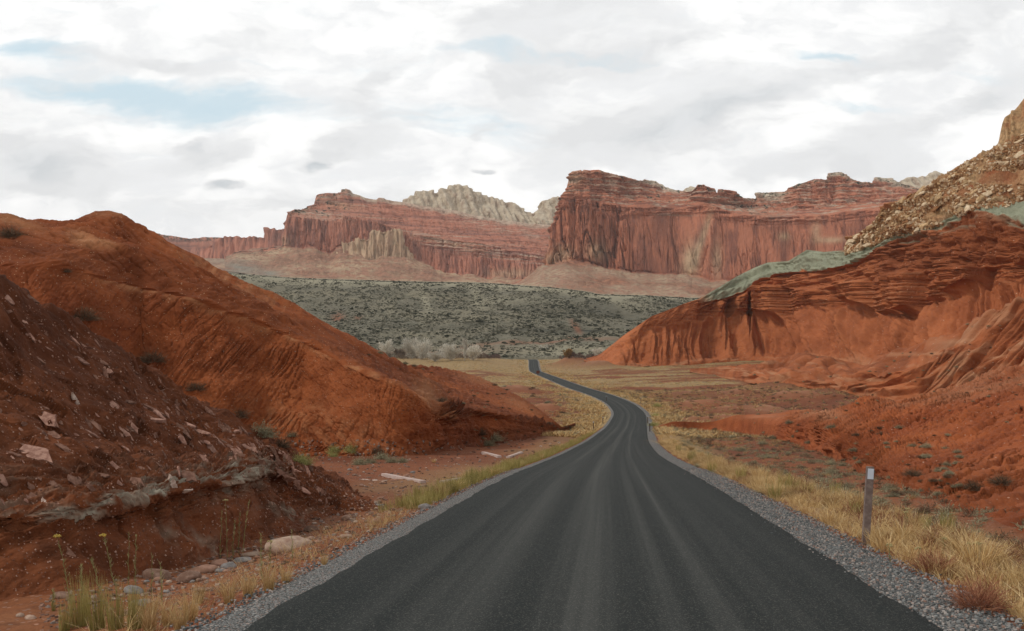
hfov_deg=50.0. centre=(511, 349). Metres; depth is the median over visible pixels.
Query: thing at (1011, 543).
shrub
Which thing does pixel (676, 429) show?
flats scrub
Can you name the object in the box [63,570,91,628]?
grass clump
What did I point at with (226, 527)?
tall weed
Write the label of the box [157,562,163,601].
tall weed
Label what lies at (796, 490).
grass clump
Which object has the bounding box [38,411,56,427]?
rock slab
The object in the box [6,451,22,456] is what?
stone flake
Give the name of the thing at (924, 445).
shrub
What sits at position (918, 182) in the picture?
pale summit
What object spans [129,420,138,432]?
rock slab
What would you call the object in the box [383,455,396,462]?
shrub
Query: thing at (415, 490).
grass clump
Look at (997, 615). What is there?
loose gravel
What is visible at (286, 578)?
grass clump
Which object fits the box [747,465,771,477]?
grass clump
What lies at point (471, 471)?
grass clump
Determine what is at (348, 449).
shrub
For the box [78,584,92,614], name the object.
grass clump
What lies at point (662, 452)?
gravel shoulder
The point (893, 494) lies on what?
shrub
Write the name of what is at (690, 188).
white knob
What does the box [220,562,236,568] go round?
boulder
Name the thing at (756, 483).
grass clump
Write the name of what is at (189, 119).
sky
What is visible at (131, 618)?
grass clump
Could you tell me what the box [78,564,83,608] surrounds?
tall weed
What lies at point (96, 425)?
stone flake
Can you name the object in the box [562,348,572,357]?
leafy tree
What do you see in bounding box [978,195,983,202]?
sandstone block
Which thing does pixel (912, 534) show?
grass clump
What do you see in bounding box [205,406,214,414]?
stone flake
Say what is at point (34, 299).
stone flake
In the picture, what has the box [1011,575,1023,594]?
grass clump
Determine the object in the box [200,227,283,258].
fluted wall
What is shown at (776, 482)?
grass clump
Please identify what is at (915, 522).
grass clump
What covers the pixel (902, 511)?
grass clump
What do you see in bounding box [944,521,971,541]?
grass clump
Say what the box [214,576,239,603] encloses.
grass clump
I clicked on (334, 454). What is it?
shrub
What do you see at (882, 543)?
verge grass
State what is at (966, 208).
sandstone block
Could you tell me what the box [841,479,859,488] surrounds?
shrub
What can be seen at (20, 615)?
boulder
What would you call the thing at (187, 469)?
stone chips
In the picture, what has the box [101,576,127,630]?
grass clump
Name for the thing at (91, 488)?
stone flake
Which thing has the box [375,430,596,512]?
roadside grass
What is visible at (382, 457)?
shrub
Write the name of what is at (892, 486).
shrub
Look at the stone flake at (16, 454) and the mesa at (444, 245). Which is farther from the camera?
the mesa at (444, 245)
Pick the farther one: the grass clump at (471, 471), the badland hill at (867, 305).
the badland hill at (867, 305)
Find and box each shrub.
[0,223,28,237]
[71,305,104,321]
[135,343,168,363]
[183,377,213,391]
[230,402,250,418]
[250,420,283,437]
[271,430,295,447]
[286,430,299,436]
[289,451,317,465]
[324,444,341,453]
[328,451,338,456]
[342,442,359,453]
[350,455,372,464]
[366,455,379,462]
[371,445,385,453]
[371,450,394,459]
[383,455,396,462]
[395,456,408,462]
[436,394,451,401]
[479,426,488,434]
[483,438,495,445]
[490,431,504,441]
[823,423,837,428]
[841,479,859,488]
[848,447,857,451]
[877,494,891,502]
[879,480,899,489]
[886,491,900,496]
[888,487,903,494]
[900,539,970,577]
[902,465,923,476]
[914,504,934,513]
[919,443,932,447]
[938,559,1023,621]
[959,478,983,490]
[981,471,1019,485]
[1001,535,1021,548]
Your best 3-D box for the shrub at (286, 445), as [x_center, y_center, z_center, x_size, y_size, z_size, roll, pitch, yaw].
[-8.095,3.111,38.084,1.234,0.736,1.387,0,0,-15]
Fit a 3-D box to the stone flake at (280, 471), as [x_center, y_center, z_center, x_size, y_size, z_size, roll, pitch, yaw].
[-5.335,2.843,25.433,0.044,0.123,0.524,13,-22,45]
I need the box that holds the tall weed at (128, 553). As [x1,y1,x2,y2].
[126,532,129,584]
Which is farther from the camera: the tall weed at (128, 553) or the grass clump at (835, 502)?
the grass clump at (835, 502)
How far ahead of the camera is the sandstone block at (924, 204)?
494.57 m
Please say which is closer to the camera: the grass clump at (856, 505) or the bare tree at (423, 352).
the grass clump at (856, 505)
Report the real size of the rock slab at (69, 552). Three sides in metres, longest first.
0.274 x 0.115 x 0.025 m
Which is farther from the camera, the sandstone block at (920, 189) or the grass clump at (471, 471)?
the sandstone block at (920, 189)
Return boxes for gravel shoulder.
[194,360,613,630]
[537,360,1020,630]
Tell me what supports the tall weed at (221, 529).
on the shale bank
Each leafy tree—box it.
[394,348,407,358]
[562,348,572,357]
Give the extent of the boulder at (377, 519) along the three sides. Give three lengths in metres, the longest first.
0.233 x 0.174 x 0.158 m
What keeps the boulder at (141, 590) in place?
on the ground at (10, 609)
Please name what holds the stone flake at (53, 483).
on the shale bank
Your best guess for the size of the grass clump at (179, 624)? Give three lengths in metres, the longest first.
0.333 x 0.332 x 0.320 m
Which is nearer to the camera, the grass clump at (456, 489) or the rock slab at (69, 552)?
the rock slab at (69, 552)
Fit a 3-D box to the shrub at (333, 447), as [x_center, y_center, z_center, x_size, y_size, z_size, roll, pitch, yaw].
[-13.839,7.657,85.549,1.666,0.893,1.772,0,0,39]
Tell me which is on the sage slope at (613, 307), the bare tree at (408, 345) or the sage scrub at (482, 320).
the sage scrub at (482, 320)
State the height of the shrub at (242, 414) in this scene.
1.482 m
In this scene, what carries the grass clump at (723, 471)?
on the ground at (10, 609)
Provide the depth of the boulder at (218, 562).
18.46 m
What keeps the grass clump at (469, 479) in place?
on the ground at (10, 609)
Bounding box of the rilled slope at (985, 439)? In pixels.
[660,365,1023,532]
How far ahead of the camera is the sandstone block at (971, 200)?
453.48 m
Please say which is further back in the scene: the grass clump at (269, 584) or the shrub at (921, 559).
the shrub at (921, 559)
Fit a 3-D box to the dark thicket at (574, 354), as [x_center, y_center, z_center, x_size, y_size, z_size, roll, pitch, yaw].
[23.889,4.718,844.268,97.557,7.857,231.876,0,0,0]
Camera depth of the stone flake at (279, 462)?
25.49 m
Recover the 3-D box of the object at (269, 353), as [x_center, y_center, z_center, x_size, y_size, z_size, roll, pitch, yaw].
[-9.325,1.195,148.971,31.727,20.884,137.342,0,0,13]
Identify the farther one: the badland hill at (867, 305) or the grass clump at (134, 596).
the badland hill at (867, 305)
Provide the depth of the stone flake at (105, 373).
24.71 m
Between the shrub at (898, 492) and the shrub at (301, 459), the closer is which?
the shrub at (301, 459)
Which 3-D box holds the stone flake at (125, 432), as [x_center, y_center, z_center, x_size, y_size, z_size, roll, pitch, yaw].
[-7.891,1.718,22.464,0.122,0.476,0.038,-42,-13,-41]
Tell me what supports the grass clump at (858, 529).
on the ground at (10, 609)
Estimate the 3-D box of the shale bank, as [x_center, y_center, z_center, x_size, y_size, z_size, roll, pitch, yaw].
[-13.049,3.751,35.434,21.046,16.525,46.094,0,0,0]
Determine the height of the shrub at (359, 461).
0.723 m
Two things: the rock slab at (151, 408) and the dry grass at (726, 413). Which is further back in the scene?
the dry grass at (726, 413)
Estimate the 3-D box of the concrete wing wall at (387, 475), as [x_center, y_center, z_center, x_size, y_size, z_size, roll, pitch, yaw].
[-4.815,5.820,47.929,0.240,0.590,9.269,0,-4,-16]
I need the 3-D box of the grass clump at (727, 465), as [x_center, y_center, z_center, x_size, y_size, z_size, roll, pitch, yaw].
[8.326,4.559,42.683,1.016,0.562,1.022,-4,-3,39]
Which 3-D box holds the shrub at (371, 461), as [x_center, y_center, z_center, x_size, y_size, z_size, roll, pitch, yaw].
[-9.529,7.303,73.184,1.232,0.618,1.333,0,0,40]
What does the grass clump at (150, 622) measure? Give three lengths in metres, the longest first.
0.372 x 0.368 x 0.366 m
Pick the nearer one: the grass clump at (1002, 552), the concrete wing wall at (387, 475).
the grass clump at (1002, 552)
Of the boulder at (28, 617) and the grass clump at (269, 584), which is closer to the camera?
the grass clump at (269, 584)
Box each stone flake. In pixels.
[0,474,7,486]
[5,295,14,304]
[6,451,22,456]
[27,294,39,303]
[27,482,34,489]
[27,492,36,498]
[47,431,60,438]
[48,480,58,487]
[54,443,70,452]
[67,474,81,484]
[75,356,89,364]
[84,482,95,491]
[89,419,103,434]
[100,473,109,477]
[103,366,107,376]
[109,401,118,408]
[118,426,133,440]
[125,400,136,403]
[130,477,143,485]
[153,409,165,418]
[178,434,186,444]
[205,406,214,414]
[207,444,215,452]
[218,423,229,430]
[231,448,242,454]
[250,447,258,454]
[257,459,266,464]
[269,444,279,459]
[275,458,284,464]
[276,468,288,477]
[283,477,295,481]
[293,480,300,488]
[302,464,310,475]
[302,486,310,494]
[319,488,325,495]
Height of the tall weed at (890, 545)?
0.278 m
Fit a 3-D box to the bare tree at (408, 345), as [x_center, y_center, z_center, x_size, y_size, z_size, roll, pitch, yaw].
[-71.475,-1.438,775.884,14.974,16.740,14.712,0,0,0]
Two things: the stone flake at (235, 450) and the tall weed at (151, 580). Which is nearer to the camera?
the tall weed at (151, 580)
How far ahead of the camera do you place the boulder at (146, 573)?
16.72 m
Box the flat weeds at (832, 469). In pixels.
[677,435,1023,541]
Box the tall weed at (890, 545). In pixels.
[886,543,892,561]
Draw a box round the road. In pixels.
[244,359,942,630]
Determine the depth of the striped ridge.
276.63 m
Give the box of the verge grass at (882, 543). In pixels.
[654,424,1023,626]
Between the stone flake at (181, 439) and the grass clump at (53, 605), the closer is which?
the grass clump at (53, 605)
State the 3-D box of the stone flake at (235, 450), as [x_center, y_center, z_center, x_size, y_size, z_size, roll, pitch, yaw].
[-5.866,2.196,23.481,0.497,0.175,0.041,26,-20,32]
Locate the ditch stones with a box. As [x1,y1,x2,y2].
[39,498,424,628]
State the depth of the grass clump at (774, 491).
27.57 m
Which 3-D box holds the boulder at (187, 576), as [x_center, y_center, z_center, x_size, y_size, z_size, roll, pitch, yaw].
[-4.868,3.444,16.547,0.390,0.228,0.282,-6,-2,-28]
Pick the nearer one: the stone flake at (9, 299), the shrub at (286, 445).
the stone flake at (9, 299)
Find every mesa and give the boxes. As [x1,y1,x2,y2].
[224,189,550,283]
[514,170,919,297]
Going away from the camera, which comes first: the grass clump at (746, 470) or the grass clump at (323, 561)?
the grass clump at (323, 561)
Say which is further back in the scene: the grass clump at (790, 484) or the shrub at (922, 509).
the shrub at (922, 509)
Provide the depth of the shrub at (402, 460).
75.90 m
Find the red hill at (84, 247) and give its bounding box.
[0,210,575,456]
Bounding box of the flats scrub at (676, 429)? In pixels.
[432,357,840,437]
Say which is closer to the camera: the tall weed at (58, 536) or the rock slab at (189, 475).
the tall weed at (58, 536)
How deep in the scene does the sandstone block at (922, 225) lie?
490.31 m
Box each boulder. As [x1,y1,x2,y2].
[16,613,24,616]
[25,615,36,619]
[52,591,68,598]
[124,585,143,593]
[142,568,171,578]
[176,571,201,582]
[187,564,217,572]
[195,587,213,591]
[210,559,227,565]
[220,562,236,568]
[233,557,251,562]
[240,551,264,556]
[265,536,311,555]
[303,525,317,531]
[340,534,351,537]
[341,514,355,520]
[371,518,382,522]
[418,503,430,508]
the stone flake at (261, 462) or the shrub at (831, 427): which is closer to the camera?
the stone flake at (261, 462)
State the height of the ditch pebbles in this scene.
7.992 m
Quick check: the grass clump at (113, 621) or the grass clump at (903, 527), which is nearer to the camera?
the grass clump at (113, 621)
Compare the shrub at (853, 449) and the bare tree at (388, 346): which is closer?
the shrub at (853, 449)
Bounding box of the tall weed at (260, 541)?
[259,533,264,575]
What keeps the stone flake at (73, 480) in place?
on the shale bank
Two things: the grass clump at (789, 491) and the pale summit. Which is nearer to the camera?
the grass clump at (789, 491)
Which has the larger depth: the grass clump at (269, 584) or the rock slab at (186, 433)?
the rock slab at (186, 433)
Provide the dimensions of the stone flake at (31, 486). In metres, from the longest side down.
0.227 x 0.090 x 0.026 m
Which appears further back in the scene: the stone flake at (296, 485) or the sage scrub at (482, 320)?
the sage scrub at (482, 320)
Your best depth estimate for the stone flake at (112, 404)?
23.42 m
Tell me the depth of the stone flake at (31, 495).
16.73 m
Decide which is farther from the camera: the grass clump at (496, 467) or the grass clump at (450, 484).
the grass clump at (496, 467)
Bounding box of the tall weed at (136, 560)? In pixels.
[133,534,137,585]
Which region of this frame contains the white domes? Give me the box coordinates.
[402,184,558,224]
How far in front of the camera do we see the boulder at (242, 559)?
18.95 m
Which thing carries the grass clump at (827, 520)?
on the ground at (10, 609)
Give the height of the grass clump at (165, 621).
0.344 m
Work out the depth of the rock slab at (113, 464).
19.42 m
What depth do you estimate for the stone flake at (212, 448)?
25.80 m
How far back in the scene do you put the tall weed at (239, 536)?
20.03 m
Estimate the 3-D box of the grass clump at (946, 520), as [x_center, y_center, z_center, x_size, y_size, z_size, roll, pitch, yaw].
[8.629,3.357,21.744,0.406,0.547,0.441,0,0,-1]
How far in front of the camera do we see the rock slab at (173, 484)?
19.08 m
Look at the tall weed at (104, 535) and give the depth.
14.44 m
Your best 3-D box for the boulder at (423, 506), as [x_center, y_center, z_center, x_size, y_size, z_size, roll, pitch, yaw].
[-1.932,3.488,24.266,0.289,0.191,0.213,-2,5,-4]
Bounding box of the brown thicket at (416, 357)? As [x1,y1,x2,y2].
[387,352,485,358]
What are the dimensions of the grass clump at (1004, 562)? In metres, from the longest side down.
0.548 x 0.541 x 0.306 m
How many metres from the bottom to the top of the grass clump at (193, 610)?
0.393 m
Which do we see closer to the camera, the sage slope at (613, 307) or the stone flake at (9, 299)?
the stone flake at (9, 299)
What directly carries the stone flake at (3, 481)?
on the shale bank
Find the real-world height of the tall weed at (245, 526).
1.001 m
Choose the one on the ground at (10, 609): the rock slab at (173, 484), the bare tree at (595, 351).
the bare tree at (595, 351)
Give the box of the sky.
[0,0,1023,238]
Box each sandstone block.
[915,185,924,194]
[919,223,927,228]
[921,202,928,207]
[964,205,969,213]
[968,198,975,203]
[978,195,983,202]
[982,190,992,196]
[992,196,1008,201]
[1014,151,1023,158]
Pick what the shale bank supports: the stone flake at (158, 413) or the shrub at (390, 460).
the stone flake at (158, 413)
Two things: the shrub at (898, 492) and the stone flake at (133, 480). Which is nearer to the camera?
the stone flake at (133, 480)
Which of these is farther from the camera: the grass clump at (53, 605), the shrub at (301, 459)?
the shrub at (301, 459)
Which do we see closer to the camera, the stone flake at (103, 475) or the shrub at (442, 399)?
the stone flake at (103, 475)
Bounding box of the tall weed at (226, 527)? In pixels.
[222,499,228,557]
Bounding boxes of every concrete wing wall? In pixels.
[381,473,425,482]
[481,452,500,457]
[506,452,522,457]
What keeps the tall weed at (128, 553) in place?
on the ground at (10, 609)
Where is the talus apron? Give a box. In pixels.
[204,246,280,273]
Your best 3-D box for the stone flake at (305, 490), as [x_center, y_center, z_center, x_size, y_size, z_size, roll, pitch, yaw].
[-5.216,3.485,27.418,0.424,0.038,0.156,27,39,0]
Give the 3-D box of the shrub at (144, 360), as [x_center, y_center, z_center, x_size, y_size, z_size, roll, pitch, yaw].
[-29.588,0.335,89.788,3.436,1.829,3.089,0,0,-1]
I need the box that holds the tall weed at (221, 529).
[220,513,222,556]
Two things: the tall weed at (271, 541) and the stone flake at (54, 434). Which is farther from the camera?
the stone flake at (54, 434)
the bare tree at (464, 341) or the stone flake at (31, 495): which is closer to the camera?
the stone flake at (31, 495)
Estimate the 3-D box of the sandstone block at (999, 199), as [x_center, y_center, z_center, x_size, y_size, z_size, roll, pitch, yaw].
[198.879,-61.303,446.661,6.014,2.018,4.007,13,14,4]
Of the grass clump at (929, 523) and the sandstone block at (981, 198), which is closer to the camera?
the grass clump at (929, 523)
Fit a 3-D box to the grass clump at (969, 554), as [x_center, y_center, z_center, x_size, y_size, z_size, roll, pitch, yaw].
[6.277,2.708,14.792,1.096,0.594,1.054,-5,7,-20]
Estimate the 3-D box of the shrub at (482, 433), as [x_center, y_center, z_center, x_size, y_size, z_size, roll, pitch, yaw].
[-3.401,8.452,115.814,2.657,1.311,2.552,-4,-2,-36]
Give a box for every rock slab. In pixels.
[19,444,52,464]
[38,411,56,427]
[66,546,75,556]
[71,392,79,404]
[110,461,118,471]
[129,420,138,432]
[143,403,165,416]
[151,418,165,422]
[168,474,177,487]
[176,423,191,439]
[180,470,196,481]
[192,429,211,435]
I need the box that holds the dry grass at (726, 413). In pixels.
[609,381,885,448]
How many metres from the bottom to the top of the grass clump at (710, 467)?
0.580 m
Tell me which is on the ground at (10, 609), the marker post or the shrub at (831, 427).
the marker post
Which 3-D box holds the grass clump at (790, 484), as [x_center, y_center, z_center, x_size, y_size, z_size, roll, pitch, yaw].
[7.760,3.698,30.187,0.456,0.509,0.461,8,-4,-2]
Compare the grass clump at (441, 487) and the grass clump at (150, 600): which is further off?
the grass clump at (441, 487)
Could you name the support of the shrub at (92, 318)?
on the red hill at (84, 247)
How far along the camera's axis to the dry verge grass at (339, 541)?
15.71 m
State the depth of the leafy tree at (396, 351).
789.97 m
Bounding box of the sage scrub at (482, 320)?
[229,273,698,357]
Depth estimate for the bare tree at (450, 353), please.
745.48 m
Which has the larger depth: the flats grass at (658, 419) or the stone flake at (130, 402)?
the flats grass at (658, 419)
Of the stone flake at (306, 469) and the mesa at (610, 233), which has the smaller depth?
the stone flake at (306, 469)
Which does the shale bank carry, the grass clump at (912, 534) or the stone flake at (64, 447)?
the stone flake at (64, 447)
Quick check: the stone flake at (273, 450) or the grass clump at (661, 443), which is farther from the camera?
the grass clump at (661, 443)
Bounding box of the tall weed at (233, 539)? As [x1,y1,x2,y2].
[231,520,235,557]
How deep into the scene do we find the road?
13.69 m
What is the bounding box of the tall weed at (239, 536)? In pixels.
[237,513,241,552]
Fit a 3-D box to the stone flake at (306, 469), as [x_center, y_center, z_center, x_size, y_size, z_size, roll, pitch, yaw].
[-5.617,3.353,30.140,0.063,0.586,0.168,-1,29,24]
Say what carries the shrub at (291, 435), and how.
on the ground at (10, 609)
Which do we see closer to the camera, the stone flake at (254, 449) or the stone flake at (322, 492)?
the stone flake at (254, 449)
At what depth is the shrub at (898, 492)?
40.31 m
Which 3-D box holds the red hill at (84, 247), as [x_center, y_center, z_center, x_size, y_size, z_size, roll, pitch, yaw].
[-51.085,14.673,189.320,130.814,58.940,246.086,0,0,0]
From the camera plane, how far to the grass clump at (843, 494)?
28.62 m
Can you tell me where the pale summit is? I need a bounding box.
[899,171,944,187]
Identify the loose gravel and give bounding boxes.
[170,467,1023,630]
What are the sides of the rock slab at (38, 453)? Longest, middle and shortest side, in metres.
0.733 x 0.380 x 0.054 m
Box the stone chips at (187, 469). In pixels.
[0,287,377,594]
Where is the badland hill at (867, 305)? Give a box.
[585,99,1023,366]
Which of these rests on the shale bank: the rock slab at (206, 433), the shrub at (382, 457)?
the rock slab at (206, 433)
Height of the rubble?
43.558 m
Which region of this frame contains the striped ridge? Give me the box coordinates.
[690,296,1023,399]
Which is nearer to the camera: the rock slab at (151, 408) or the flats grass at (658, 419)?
the rock slab at (151, 408)
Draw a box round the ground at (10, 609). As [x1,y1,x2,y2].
[0,357,1023,630]
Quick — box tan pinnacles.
[336,228,413,259]
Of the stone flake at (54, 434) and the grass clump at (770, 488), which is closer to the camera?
the stone flake at (54, 434)
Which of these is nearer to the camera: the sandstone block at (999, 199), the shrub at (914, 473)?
the shrub at (914, 473)
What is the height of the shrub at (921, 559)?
0.556 m
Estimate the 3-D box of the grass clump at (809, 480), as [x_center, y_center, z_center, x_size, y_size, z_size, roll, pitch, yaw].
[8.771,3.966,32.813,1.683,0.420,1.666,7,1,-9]
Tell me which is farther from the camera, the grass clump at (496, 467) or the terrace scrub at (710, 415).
the terrace scrub at (710, 415)
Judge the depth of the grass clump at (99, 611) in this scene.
11.40 m
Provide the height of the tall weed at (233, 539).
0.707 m
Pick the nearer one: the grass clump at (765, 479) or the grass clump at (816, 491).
the grass clump at (816, 491)
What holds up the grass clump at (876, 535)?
on the ground at (10, 609)
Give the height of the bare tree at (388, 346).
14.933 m
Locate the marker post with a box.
[861,466,873,544]
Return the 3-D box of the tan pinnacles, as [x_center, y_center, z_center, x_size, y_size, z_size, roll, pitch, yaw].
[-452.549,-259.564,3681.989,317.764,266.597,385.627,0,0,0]
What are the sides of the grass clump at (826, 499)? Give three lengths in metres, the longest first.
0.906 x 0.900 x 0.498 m
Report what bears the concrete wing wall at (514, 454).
on the ground at (10, 609)
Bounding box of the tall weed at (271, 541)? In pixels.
[267,540,272,568]
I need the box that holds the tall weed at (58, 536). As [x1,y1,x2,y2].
[53,534,72,599]
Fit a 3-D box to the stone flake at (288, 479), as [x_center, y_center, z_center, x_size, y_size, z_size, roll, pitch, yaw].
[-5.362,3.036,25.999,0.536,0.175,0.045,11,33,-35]
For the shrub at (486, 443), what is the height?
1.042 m
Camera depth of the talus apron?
4319.16 m
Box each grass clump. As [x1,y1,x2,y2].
[51,599,55,610]
[56,593,74,630]
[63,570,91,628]
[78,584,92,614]
[80,568,107,630]
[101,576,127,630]
[125,580,148,630]
[127,585,140,613]
[132,599,165,630]
[142,591,162,614]
[153,594,178,625]
[164,596,195,630]
[171,586,207,620]
[189,580,208,603]
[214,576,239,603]
[236,570,259,597]
[253,560,279,591]
[278,561,294,583]
[317,552,329,564]
[413,482,422,496]
[430,480,452,495]
[445,476,458,493]
[446,481,453,494]
[450,476,459,491]
[463,467,473,478]
[465,469,476,484]
[493,461,501,473]
[648,438,676,445]
[706,461,716,470]
[714,464,727,474]
[718,460,733,470]
[720,466,731,475]
[734,464,763,474]
[736,464,748,480]
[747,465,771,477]
[747,475,767,488]
[749,482,794,496]
[753,474,775,485]
[753,483,789,493]
[766,479,783,498]
[767,473,786,487]
[777,469,794,486]
[784,485,795,496]
[785,477,824,486]
[787,483,802,496]
[788,476,802,489]
[790,491,815,499]
[795,485,829,494]
[809,486,822,496]
[813,504,838,525]
[817,487,847,507]
[822,497,850,507]
[823,485,861,499]
[828,479,842,492]
[836,523,880,535]
[840,489,877,510]
[848,498,860,513]
[859,524,889,544]
[887,503,915,518]
[887,516,922,538]
[894,525,971,544]
[907,512,931,528]
[913,526,1013,556]
[918,510,931,529]
[938,506,956,531]
[940,526,1012,572]
[943,565,968,579]
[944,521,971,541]
[956,527,993,542]
[971,534,1016,566]
[983,557,1023,579]
[988,567,1023,584]
[990,553,1019,572]
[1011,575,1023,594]
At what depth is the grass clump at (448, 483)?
29.35 m
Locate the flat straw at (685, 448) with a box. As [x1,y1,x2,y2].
[666,433,953,508]
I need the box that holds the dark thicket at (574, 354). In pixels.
[478,352,599,358]
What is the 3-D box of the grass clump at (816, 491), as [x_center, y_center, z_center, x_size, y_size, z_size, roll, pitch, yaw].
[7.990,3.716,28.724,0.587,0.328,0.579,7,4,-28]
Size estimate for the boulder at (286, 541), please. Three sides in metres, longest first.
0.821 x 0.605 x 0.388 m
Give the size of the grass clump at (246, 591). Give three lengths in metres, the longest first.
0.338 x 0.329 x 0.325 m
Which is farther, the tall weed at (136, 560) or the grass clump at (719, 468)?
the grass clump at (719, 468)
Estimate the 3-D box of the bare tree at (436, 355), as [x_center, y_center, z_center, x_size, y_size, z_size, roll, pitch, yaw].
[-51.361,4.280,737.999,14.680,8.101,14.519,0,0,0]
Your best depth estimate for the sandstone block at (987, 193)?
451.03 m
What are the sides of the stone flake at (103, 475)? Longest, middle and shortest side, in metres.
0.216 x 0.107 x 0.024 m
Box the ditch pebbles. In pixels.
[60,439,559,624]
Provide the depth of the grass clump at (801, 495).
28.05 m
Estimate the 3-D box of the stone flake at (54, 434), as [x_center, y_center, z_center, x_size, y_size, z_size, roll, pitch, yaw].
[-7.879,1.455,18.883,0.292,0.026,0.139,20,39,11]
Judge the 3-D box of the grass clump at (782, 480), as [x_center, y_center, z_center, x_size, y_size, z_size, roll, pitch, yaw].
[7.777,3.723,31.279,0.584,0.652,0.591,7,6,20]
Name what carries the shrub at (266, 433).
on the shale bank
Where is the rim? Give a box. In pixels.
[157,233,219,255]
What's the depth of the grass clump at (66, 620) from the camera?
12.89 m
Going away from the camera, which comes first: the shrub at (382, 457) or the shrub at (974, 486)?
the shrub at (974, 486)
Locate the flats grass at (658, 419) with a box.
[398,357,863,437]
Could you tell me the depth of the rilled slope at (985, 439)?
67.90 m
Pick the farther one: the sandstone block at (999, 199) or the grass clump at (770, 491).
the sandstone block at (999, 199)
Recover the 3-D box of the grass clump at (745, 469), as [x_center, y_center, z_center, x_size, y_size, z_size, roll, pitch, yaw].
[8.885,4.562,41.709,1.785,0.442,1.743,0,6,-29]
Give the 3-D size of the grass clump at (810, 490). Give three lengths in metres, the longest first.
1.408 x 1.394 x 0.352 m
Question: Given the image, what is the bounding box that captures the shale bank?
[0,274,381,600]
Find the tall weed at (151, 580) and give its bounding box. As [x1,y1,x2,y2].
[150,554,154,597]
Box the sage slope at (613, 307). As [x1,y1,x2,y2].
[232,273,695,359]
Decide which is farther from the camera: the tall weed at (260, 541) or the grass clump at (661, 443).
the grass clump at (661, 443)
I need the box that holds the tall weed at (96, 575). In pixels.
[91,558,100,598]
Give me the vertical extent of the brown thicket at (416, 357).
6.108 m
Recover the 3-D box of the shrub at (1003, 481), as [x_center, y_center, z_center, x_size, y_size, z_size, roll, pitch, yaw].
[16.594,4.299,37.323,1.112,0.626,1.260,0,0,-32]
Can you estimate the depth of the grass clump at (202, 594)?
12.16 m
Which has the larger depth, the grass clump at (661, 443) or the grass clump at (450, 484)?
the grass clump at (661, 443)
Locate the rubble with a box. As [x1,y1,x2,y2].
[844,133,1023,255]
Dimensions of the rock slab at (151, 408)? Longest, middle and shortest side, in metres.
0.738 x 0.094 x 0.084 m
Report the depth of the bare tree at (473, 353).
746.17 m
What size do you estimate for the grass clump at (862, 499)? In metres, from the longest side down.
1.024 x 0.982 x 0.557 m
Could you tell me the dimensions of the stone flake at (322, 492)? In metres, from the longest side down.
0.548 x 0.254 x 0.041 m
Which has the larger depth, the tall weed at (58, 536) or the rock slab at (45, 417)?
the rock slab at (45, 417)
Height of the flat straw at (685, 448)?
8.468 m
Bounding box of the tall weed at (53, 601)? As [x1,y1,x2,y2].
[50,588,55,609]
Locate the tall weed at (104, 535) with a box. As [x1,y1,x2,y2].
[99,534,116,596]
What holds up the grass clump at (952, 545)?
on the ground at (10, 609)
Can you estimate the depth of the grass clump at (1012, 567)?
13.61 m
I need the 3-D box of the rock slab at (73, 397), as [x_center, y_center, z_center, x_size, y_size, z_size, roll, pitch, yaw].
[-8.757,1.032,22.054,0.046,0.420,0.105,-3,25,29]
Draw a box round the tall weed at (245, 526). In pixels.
[241,501,249,550]
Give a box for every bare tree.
[378,339,395,354]
[400,337,418,358]
[411,337,432,359]
[426,351,444,361]
[438,343,462,360]
[462,339,466,360]
[462,344,482,359]
[588,348,603,355]
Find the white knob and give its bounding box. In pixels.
[683,186,695,191]
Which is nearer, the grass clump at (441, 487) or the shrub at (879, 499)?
the grass clump at (441, 487)
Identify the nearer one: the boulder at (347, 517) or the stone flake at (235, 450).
the stone flake at (235, 450)
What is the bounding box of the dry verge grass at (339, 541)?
[57,498,431,630]
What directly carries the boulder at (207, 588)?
on the ground at (10, 609)
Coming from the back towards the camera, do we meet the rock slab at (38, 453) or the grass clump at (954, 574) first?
the rock slab at (38, 453)
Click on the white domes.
(463, 199)
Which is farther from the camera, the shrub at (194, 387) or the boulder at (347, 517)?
the shrub at (194, 387)
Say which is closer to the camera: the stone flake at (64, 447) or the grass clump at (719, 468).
the stone flake at (64, 447)
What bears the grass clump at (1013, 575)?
on the ground at (10, 609)
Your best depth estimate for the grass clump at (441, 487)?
28.34 m
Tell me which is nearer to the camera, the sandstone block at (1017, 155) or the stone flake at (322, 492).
the stone flake at (322, 492)
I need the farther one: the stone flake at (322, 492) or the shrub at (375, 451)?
the shrub at (375, 451)
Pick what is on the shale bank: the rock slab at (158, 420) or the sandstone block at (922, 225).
the rock slab at (158, 420)
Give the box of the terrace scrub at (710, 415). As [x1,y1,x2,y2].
[611,381,886,447]
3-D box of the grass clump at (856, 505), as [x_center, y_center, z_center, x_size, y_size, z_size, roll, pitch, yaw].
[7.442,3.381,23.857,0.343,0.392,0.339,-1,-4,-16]
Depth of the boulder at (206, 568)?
17.49 m
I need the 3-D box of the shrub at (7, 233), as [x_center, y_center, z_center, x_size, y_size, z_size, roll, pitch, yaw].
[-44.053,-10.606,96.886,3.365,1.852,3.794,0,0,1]

